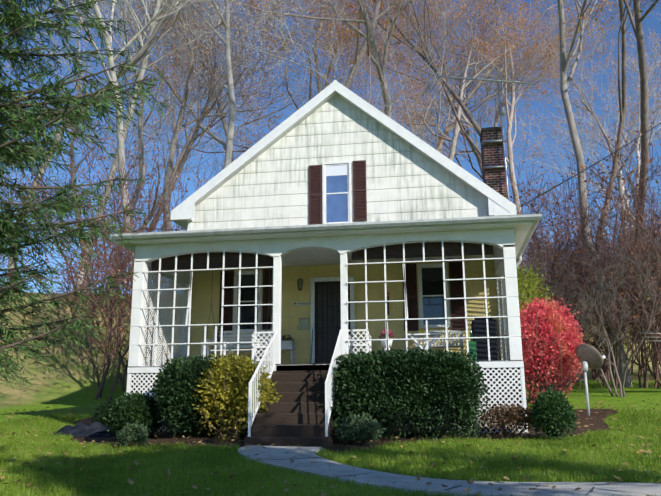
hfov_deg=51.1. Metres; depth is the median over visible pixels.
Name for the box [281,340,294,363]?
wicker porch stand
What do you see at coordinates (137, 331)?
porch posts
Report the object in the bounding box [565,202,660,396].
small tree
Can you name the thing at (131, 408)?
small round yew
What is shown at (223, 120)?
forest tree
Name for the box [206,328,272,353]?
porch swing
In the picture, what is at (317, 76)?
forest tree
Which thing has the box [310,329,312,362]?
porch broom handle
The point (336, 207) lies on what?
gable window glass
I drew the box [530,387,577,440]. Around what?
boxwood shrub
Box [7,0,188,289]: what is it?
forest tree
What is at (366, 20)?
forest tree
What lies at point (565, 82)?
forest tree
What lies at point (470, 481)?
fallen leaves
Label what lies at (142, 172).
forest tree
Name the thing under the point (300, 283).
porch wall lamp
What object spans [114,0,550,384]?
forest tree
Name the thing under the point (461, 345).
porch bench
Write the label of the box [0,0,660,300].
sky
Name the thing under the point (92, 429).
yard tarp cover
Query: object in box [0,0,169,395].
spruce tree
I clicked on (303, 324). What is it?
mailbox
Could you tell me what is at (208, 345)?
porch table
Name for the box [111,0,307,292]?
forest tree
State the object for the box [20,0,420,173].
forest tree
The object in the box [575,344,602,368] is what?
dish reflector
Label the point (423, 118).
forest tree
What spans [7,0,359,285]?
forest tree
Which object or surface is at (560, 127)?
forest tree
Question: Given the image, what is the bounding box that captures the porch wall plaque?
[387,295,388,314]
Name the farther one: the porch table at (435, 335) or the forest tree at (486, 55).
the forest tree at (486, 55)
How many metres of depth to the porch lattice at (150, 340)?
15.34 m
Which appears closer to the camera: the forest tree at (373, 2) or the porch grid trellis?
the porch grid trellis
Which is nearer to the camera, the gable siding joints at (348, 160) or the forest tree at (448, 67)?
the gable siding joints at (348, 160)
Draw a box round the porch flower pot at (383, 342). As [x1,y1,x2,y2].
[381,338,392,351]
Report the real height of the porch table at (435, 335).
0.660 m
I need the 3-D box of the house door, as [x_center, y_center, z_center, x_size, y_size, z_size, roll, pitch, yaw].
[0.052,1.823,16.232,0.850,2.110,0.033,-2,-13,9]
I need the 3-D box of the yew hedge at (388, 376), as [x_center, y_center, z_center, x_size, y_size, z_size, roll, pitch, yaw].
[1.264,2.590,11.905,2.920,1.718,1.537,-2,-13,9]
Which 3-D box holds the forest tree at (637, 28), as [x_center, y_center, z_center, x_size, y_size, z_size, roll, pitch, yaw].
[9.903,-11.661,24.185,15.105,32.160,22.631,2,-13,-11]
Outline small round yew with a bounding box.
[103,390,163,439]
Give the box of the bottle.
[468,330,476,360]
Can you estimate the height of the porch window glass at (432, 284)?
1.331 m
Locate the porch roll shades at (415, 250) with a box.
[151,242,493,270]
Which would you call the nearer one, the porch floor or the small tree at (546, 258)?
the porch floor
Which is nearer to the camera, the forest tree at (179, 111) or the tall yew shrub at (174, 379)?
the tall yew shrub at (174, 379)
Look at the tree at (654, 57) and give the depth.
17.41 m
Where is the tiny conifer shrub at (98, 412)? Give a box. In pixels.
[91,398,112,425]
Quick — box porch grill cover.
[471,316,498,360]
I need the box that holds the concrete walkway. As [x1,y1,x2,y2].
[238,445,660,495]
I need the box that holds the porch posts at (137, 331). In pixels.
[128,244,522,366]
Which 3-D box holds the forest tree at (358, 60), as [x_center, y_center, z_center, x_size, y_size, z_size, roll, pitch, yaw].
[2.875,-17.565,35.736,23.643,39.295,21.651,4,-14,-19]
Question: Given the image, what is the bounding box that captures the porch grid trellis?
[139,240,508,365]
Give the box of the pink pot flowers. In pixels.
[378,329,393,337]
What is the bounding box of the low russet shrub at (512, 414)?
[476,403,536,439]
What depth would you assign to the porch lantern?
14.64 m
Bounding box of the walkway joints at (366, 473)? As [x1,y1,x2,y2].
[272,457,594,491]
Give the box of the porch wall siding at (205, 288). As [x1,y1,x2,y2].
[189,259,500,363]
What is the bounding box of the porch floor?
[129,360,522,367]
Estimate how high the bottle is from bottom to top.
0.740 m
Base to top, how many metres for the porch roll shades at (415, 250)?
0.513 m
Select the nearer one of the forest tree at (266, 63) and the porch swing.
the porch swing
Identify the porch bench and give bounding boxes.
[414,330,463,355]
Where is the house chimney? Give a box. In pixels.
[481,130,506,198]
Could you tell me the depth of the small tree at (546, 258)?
20.02 m
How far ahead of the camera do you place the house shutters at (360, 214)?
16.68 m
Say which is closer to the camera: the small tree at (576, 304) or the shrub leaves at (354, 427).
the shrub leaves at (354, 427)
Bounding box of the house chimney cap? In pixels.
[480,127,500,141]
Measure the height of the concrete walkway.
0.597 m
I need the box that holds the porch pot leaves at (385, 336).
[378,333,393,338]
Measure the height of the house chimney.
8.620 m
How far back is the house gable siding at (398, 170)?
17.14 m
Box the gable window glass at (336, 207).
[326,175,347,222]
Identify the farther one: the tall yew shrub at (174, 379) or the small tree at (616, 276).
the small tree at (616, 276)
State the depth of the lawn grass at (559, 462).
9.13 m
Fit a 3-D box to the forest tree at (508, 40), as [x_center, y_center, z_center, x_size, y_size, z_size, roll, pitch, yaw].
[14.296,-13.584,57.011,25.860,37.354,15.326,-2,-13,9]
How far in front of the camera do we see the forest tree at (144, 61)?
33.66 m
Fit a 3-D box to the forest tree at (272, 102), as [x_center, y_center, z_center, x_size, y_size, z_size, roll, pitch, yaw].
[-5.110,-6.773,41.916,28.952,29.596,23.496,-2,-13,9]
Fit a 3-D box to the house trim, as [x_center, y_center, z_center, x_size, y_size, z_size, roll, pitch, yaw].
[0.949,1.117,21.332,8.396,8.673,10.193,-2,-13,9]
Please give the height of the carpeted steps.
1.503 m
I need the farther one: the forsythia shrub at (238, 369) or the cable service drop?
the cable service drop
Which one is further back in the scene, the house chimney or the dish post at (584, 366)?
the house chimney
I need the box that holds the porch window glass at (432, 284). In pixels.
[237,267,444,328]
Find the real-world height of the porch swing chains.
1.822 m
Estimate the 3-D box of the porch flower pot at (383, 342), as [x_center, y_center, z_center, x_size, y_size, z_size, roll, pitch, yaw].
[1.184,2.199,14.495,0.260,0.580,0.260,-2,-13,9]
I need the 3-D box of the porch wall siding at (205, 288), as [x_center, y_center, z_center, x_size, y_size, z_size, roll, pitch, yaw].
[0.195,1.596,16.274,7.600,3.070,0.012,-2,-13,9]
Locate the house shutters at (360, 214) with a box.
[219,160,465,330]
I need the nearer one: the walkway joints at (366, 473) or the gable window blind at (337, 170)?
the walkway joints at (366, 473)
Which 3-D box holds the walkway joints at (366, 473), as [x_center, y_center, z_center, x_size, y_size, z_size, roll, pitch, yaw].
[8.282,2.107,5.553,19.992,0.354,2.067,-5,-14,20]
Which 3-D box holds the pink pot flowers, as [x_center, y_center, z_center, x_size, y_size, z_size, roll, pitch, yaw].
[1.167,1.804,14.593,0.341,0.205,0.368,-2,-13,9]
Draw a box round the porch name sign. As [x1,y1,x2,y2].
[293,301,309,305]
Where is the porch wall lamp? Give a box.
[297,278,302,290]
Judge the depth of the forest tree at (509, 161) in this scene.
54.58 m
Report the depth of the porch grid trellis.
13.41 m
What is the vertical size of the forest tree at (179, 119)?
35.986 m
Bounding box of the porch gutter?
[111,214,541,267]
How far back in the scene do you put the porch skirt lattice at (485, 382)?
12.56 m
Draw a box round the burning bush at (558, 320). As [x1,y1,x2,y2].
[519,290,603,408]
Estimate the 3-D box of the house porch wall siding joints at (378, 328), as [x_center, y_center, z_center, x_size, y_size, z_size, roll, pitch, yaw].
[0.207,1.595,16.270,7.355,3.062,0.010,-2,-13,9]
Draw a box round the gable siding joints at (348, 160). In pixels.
[193,120,492,229]
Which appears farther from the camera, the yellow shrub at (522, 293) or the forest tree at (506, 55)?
the forest tree at (506, 55)
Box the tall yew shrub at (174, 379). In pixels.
[152,353,227,437]
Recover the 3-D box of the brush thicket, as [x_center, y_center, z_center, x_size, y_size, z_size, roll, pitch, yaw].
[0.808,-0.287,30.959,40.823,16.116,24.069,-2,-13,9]
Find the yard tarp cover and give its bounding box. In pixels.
[47,422,112,436]
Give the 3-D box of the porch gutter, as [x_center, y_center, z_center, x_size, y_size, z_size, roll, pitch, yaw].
[-0.007,1.678,14.531,8.400,3.627,3.395,-2,-13,9]
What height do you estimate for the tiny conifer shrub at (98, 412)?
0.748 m
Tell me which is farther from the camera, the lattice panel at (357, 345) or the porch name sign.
the porch name sign
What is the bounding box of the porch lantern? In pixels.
[217,330,220,341]
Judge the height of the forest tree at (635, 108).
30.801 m
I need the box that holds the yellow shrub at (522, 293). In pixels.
[517,261,614,403]
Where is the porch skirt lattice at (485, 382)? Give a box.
[129,368,524,433]
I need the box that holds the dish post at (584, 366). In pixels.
[582,361,589,415]
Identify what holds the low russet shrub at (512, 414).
on the ground at (73, 385)
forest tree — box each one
[0,0,473,215]
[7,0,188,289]
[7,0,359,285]
[8,0,494,141]
[17,0,171,291]
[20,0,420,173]
[43,0,233,292]
[48,0,310,230]
[56,0,287,291]
[78,0,420,285]
[96,1,261,291]
[104,0,328,158]
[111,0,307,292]
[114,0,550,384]
[147,0,310,231]
[192,0,525,378]
[193,0,460,109]
[282,0,638,200]
[343,0,556,178]
[344,0,408,88]
[349,0,649,267]
[353,0,640,151]
[356,74,471,156]
[425,0,595,159]
[430,0,660,366]
[475,12,660,236]
[490,0,660,243]
[506,20,660,225]
[509,0,658,386]
[573,0,660,381]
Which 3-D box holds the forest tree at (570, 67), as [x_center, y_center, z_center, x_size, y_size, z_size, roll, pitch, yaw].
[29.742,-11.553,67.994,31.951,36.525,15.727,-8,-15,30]
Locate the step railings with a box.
[248,330,341,436]
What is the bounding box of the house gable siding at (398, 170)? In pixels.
[192,94,491,229]
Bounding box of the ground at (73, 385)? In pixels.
[0,292,660,495]
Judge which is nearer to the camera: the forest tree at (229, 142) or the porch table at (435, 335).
the porch table at (435, 335)
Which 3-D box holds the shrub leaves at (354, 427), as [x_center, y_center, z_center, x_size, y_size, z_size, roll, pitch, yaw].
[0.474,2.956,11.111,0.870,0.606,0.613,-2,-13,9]
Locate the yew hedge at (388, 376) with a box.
[323,347,488,440]
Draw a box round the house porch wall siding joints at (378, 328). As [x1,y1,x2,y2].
[189,260,483,354]
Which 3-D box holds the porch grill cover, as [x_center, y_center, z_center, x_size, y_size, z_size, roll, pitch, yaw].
[3.238,1.963,14.553,0.500,1.000,0.550,-2,-13,9]
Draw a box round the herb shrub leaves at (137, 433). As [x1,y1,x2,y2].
[116,423,149,447]
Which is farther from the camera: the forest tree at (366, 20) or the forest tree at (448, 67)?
the forest tree at (448, 67)
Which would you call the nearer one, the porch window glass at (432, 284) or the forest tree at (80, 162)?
the porch window glass at (432, 284)
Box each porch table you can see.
[200,342,231,359]
[407,333,439,352]
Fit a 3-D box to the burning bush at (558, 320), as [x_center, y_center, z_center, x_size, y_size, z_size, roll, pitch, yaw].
[4.774,2.518,16.052,3.248,3.035,2.567,-2,-13,9]
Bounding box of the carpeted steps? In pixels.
[244,363,332,447]
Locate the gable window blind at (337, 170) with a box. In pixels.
[326,165,346,175]
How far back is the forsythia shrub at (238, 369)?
11.98 m
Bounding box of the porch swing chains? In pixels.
[206,268,271,338]
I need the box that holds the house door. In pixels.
[315,281,350,362]
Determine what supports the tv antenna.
attached to the house trim
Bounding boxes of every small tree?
[516,232,613,396]
[550,238,659,396]
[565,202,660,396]
[576,209,660,396]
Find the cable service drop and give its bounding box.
[521,123,660,206]
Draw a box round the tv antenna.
[417,49,535,200]
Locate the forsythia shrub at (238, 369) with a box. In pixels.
[188,349,282,439]
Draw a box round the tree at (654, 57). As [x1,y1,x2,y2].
[592,0,660,300]
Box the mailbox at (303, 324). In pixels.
[298,318,309,329]
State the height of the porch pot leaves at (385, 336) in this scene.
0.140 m
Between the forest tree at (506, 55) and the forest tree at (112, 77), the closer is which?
the forest tree at (112, 77)
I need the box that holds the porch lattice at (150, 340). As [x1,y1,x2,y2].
[126,268,527,432]
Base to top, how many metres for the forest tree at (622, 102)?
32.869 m
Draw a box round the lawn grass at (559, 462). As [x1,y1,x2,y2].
[0,407,660,495]
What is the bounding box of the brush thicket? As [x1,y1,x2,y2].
[0,98,660,400]
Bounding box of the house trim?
[170,80,516,230]
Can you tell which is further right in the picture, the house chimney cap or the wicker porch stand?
the house chimney cap
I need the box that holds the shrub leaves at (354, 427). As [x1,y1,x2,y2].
[335,413,385,444]
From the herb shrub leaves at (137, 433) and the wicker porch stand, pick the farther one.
the wicker porch stand
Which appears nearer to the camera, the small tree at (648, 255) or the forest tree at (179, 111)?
the small tree at (648, 255)
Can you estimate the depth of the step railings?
11.73 m

